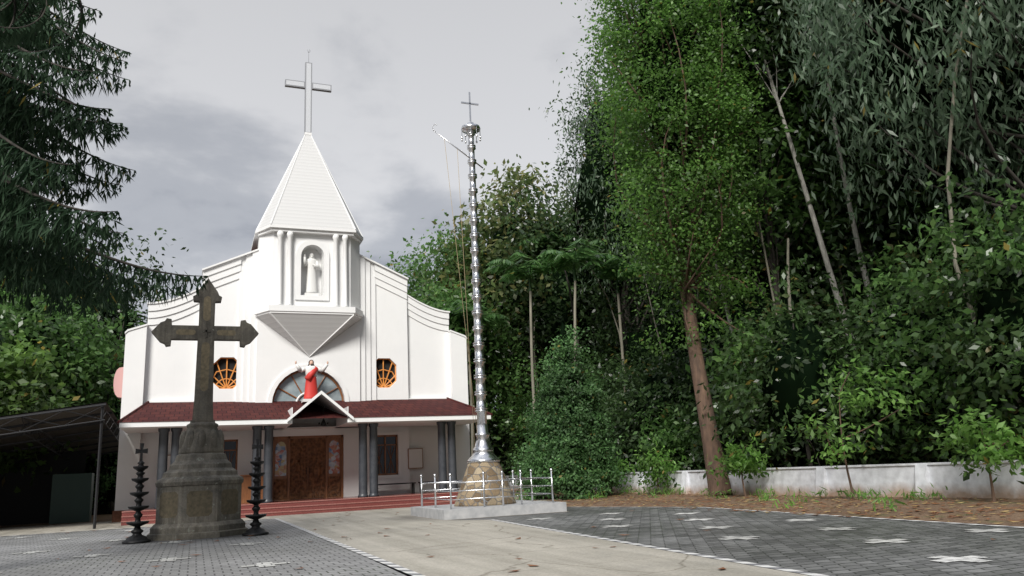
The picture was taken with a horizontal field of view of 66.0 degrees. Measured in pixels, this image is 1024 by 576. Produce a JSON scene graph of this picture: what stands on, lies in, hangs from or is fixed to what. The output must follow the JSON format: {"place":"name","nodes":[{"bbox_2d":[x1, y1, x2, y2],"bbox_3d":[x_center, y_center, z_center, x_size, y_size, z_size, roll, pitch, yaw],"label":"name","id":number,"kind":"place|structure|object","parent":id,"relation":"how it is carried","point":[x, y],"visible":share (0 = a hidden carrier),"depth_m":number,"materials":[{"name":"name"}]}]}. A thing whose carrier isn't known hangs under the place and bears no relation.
{"place":"outdoors","nodes":[
{"label":"outdoors","id":0,"kind":"place"},
{"bbox_2d":[0,519,405,575],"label":"paving","id":1,"kind":"structure","parent":0,"point":[295,548],"depth_m":13.87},
{"bbox_2d":[0,0,208,346],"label":"conifer tree","id":2,"kind":"object","parent":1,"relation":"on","point":[24,223],"visible":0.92,"depth_m":12.20,"materials":[{"name":"green plant"}]},
{"bbox_2d":[0,0,85,66],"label":"tree fronds","id":3,"kind":"object","parent":2,"relation":"attached to","point":[7,36],"visible":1,"depth_m":8.89,"materials":[{"name":"green plant"}]},
{"bbox_2d":[122,443,150,543],"bbox_3d":[-8.560,4.697,18.109,0.600,2.220,0.600,2,-14,-21],"label":"lamp stand","id":4,"kind":"object","parent":1,"relation":"on","point":[137,537],"visible":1,"depth_m":17.96,"materials":[{"name":"black metal"}]},
{"bbox_2d":[147,279,258,540],"bbox_3d":[-7.779,2.903,19.870,2.240,6.430,2.240,-8,-14,22],"label":"stone cross","id":5,"kind":"object","parent":1,"relation":"on","point":[198,484],"visible":0.98,"depth_m":19.09,"materials":[{"name":"grey stone"}]},
{"bbox_2d":[242,439,268,535],"bbox_3d":[-6.079,4.728,18.769,0.600,2.220,0.600,2,-14,-21],"label":"lamp stand","id":6,"kind":"object","parent":1,"relation":"on","point":[255,529],"visible":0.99,"depth_m":18.62,"materials":[{"name":"black metal"}]},
{"bbox_2d":[4,0,650,432],"label":"sky","id":7,"kind":"structure","parent":0,"point":[215,128],"materials":[{"name":"grey"}]},
{"bbox_2d":[0,497,808,575],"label":"driveway","id":8,"kind":"structure","parent":0,"point":[456,547],"depth_m":12.47,"materials":[{"name":"concrete"}]},
{"bbox_2d":[411,92,566,519],"bbox_3d":[-1.089,0.064,24.495,3.560,13.400,3.560,2,-14,-21],"label":"flag mast","id":9,"kind":"object","parent":8,"relation":"on","point":[484,490],"visible":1,"depth_m":23.02,"materials":[{"name":"metal"}]},
{"bbox_2d":[0,490,1023,536],"bbox_3d":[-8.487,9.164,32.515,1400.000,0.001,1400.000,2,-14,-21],"label":"ground","id":10,"kind":"structure","parent":0,"point":[1016,515],"depth_m":18.74,"materials":[{"name":"brown soil"}]},
{"bbox_2d":[0,328,84,492],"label":"tree","id":11,"kind":"object","parent":10,"relation":"on","point":[20,376],"visible":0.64,"depth_m":32.58,"materials":[{"name":"green plant"}]},
{"bbox_2d":[0,402,119,528],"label":"shed","id":12,"kind":"structure","parent":10,"relation":"on","point":[62,496],"depth_m":31.72,"materials":[{"name":"grey metal"}]},
{"bbox_2d":[0,278,143,472],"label":"tree","id":13,"kind":"object","parent":10,"relation":"on","point":[89,381],"visible":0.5,"depth_m":38.05,"materials":[{"name":"green plant"}]},
{"bbox_2d":[74,319,119,407],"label":"tree","id":14,"kind":"object","parent":10,"relation":"on","point":[105,384],"visible":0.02,"depth_m":47.66,"materials":[{"name":"green plant"}]},
{"bbox_2d":[1,225,197,402],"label":"tree","id":15,"kind":"object","parent":10,"relation":"on","point":[113,317],"visible":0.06,"depth_m":48.38,"materials":[{"name":"green plant"}]},
{"bbox_2d":[88,305,141,513],"bbox_3d":[-20.536,6.452,40.927,3.107,12.598,3.265,8,-17,-39],"label":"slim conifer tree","id":16,"kind":"object","parent":10,"relation":"on","point":[108,476],"visible":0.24,"depth_m":39.89,"materials":[{"name":"green plant"}]},
{"bbox_2d":[112,49,492,525],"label":"church","id":17,"kind":"structure","parent":10,"relation":"on","point":[340,382],"depth_m":33.09,"materials":[{"name":"white paint"}]},
{"bbox_2d":[366,197,537,441],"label":"tree","id":18,"kind":"object","parent":10,"relation":"on","point":[411,288],"visible":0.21,"depth_m":54.93,"materials":[{"name":"green plant"}]},
{"bbox_2d":[408,267,517,431],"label":"tree","id":19,"kind":"object","parent":10,"relation":"on","point":[409,294],"depth_m":58.35,"materials":[{"name":"green plant"}]},
{"bbox_2d":[407,228,524,416],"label":"tree","id":20,"kind":"object","parent":10,"relation":"on","point":[501,378],"depth_m":63.81,"materials":[{"name":"green plant"}]},
{"bbox_2d":[441,299,511,455],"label":"areca palm","id":21,"kind":"object","parent":10,"relation":"on","point":[492,318],"visible":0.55,"depth_m":47.02,"materials":[{"name":"green plant"}]},
{"bbox_2d":[410,274,548,457],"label":"tree","id":22,"kind":"object","parent":10,"relation":"on","point":[495,382],"visible":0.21,"depth_m":48.95,"materials":[{"name":"green plant"}]},
{"bbox_2d":[416,154,620,413],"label":"tree","id":23,"kind":"object","parent":10,"relation":"on","point":[500,201],"visible":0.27,"depth_m":53.29,"materials":[{"name":"green plant"}]},
{"bbox_2d":[483,251,579,432],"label":"areca palm","id":24,"kind":"object","parent":10,"relation":"on","point":[512,275],"visible":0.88,"depth_m":44.83,"materials":[{"name":"green plant"}]},
{"bbox_2d":[519,231,578,254],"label":"tree","id":25,"kind":"object","parent":10,"relation":"on","point":[546,240],"visible":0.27,"depth_m":50.92,"materials":[{"name":"green plant"}]},
{"bbox_2d":[506,319,639,500],"bbox_3d":[2.150,5.450,32.664,5.389,8.360,5.768,2,-14,-21],"label":"thuja tree","id":26,"kind":"object","parent":10,"relation":"on","point":[570,428],"visible":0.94,"depth_m":31.57,"materials":[{"name":"green plant"}]},
{"bbox_2d":[536,238,616,384],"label":"areca palm","id":27,"kind":"object","parent":10,"relation":"on","point":[556,257],"visible":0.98,"depth_m":42.79,"materials":[{"name":"green plant"}]},
{"bbox_2d":[479,167,679,390],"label":"tree","id":28,"kind":"object","parent":10,"relation":"on","point":[555,309],"visible":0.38,"depth_m":50.42,"materials":[{"name":"green plant"}]},
{"bbox_2d":[529,38,672,362],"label":"tree","id":29,"kind":"object","parent":10,"relation":"on","point":[586,221],"visible":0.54,"depth_m":48.59,"materials":[{"name":"green plant"}]},
{"bbox_2d":[594,451,641,493],"bbox_3d":[4.333,7.960,34.090,2.596,1.838,2.664,2,-14,-21],"label":"bush","id":30,"kind":"object","parent":10,"relation":"on","point":[623,465],"visible":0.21,"depth_m":33.75,"materials":[{"name":"green plant"}]},
{"bbox_2d":[573,255,663,391],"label":"areca palm","id":31,"kind":"object","parent":10,"relation":"on","point":[606,272],"visible":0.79,"depth_m":43.28,"materials":[{"name":"green plant"}]},
{"bbox_2d":[594,248,663,363],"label":"tree","id":32,"kind":"object","parent":10,"relation":"on","point":[633,313],"depth_m":58.39,"materials":[{"name":"green plant"}]},
{"bbox_2d":[623,441,685,494],"bbox_3d":[5.677,7.124,31.018,2.404,2.250,2.238,-12,-16,36],"label":"bush","id":33,"kind":"object","parent":10,"relation":"on","point":[656,467],"visible":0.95,"depth_m":30.83,"materials":[{"name":"green plant"}]},
{"bbox_2d":[559,0,796,495],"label":"tree","id":34,"kind":"object","parent":10,"relation":"on","point":[666,63],"visible":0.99,"depth_m":29.34,"materials":[{"name":"green plant"}]},
{"bbox_2d":[618,22,781,467],"bbox_3d":[8.638,-2.807,33.887,7.802,22.332,8.021,2,-14,-21],"label":"pale tree","id":35,"kind":"object","parent":10,"relation":"on","point":[730,320],"depth_m":33.34,"materials":[{"name":"grey plant"}]},
{"bbox_2d":[603,76,801,465],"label":"tree","id":36,"kind":"object","parent":10,"relation":"on","point":[671,218],"depth_m":46.58,"materials":[{"name":"green plant"}]},
{"bbox_2d":[507,186,951,466],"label":"forest backdrop treeline","id":37,"kind":"object","parent":10,"relation":"on","point":[663,297],"depth_m":60.07,"materials":[{"name":"green plant"}]},
{"bbox_2d":[516,484,946,511],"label":"grass tufts","id":38,"kind":"object","parent":10,"relation":"on","point":[891,505],"visible":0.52,"depth_m":21.12,"materials":[{"name":"green plant"}]},
{"bbox_2d":[613,0,857,466],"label":"tree","id":39,"kind":"object","parent":10,"relation":"on","point":[764,198],"visible":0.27,"depth_m":32.57,"materials":[{"name":"green plant"}]},
{"bbox_2d":[469,161,1023,495],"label":"bushes","id":40,"kind":"object","parent":10,"relation":"on","point":[789,367],"visible":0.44,"depth_m":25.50,"materials":[{"name":"green plant"}]},
{"bbox_2d":[706,430,786,496],"bbox_3d":[7.518,5.675,25.521,2.302,2.135,2.460,2,-14,-21],"label":"bush","id":41,"kind":"object","parent":10,"relation":"on","point":[742,463],"visible":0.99,"depth_m":25.44,"materials":[{"name":"green plant"}]},
{"bbox_2d":[491,213,1023,465],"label":"bushes","id":42,"kind":"object","parent":10,"relation":"on","point":[750,307],"visible":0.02,"depth_m":33.74,"materials":[{"name":"green plant"}]},
{"bbox_2d":[505,460,1023,498],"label":"boundary wall","id":43,"kind":"structure","parent":10,"relation":"on","point":[894,479],"depth_m":22.18,"materials":[{"name":"paint"}]},
{"bbox_2d":[678,308,850,466],"bbox_3d":[9.726,3.983,29.006,5.625,6.820,7.078,2,-14,-21],"label":"tree","id":44,"kind":"object","parent":10,"relation":"on","point":[719,377],"visible":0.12,"depth_m":28.88,"materials":[{"name":"green plant"}]},
{"bbox_2d":[690,0,857,348],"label":"pale tree","id":45,"kind":"object","parent":10,"relation":"on","point":[758,7],"visible":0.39,"depth_m":30.85,"materials":[{"name":"green plant"}]},
{"bbox_2d":[533,0,1022,465],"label":"tree trunks","id":46,"kind":"object","parent":10,"relation":"on","point":[949,199],"visible":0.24,"depth_m":30.52,"materials":[{"name":"grey plant"}]},
{"bbox_2d":[706,290,856,337],"bbox_3d":[12.531,4.478,34.478,6.871,8.025,6.498,-10,-15,28],"label":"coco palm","id":47,"kind":"object","parent":10,"relation":"on","point":[718,333],"visible":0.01,"depth_m":33.63,"materials":[{"name":"green plant"}]},
{"bbox_2d":[647,70,937,464],"bbox_3d":[14.018,-2.876,38.266,16.738,23.971,16.818,2,-14,-21],"label":"tree","id":48,"kind":"object","parent":10,"relation":"on","point":[793,250],"visible":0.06,"depth_m":33.58,"materials":[{"name":"green plant"}]},
{"bbox_2d":[737,0,918,462],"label":"pale tree","id":49,"kind":"object","parent":10,"relation":"on","point":[857,241],"visible":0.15,"depth_m":29.69,"materials":[{"name":"grey plant"}]},
{"bbox_2d":[780,358,923,499],"bbox_3d":[9.338,3.801,21.455,3.095,3.775,4.145,2,-14,-21],"label":"tree sapling","id":50,"kind":"object","parent":10,"relation":"on","point":[854,411],"visible":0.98,"depth_m":21.20,"materials":[{"name":"green plant"}]},
{"bbox_2d":[711,0,1006,461],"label":"tree","id":51,"kind":"object","parent":10,"relation":"on","point":[843,215],"visible":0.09,"depth_m":32.10,"materials":[{"name":"green plant"}]},
{"bbox_2d":[744,0,1023,259],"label":"tree","id":52,"kind":"object","parent":10,"relation":"on","point":[910,51],"visible":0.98,"depth_m":23.07,"materials":[{"name":"green plant"}]},
{"bbox_2d":[749,0,1023,335],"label":"tree","id":53,"kind":"object","parent":10,"relation":"on","point":[883,197],"visible":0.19,"depth_m":30.05,"materials":[{"name":"green plant"}]},
{"bbox_2d":[809,80,1022,205],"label":"tree","id":54,"kind":"object","parent":10,"relation":"on","point":[1007,176],"visible":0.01,"depth_m":30.17,"materials":[{"name":"green plant"}]},
{"bbox_2d":[916,399,1023,501],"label":"tree sapling","id":55,"kind":"object","parent":10,"relation":"on","point":[987,451],"visible":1,"depth_m":17.65,"materials":[{"name":"green plant"}]},
{"bbox_2d":[0,492,1023,575],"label":"pavement markings","id":56,"kind":"object","parent":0,"point":[940,559],"visible":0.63,"depth_m":14.77,"materials":[{"name":"white paint"}]},
{"bbox_2d":[462,507,1023,575],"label":"paving","id":57,"kind":"structure","parent":0,"point":[781,541],"depth_m":11.57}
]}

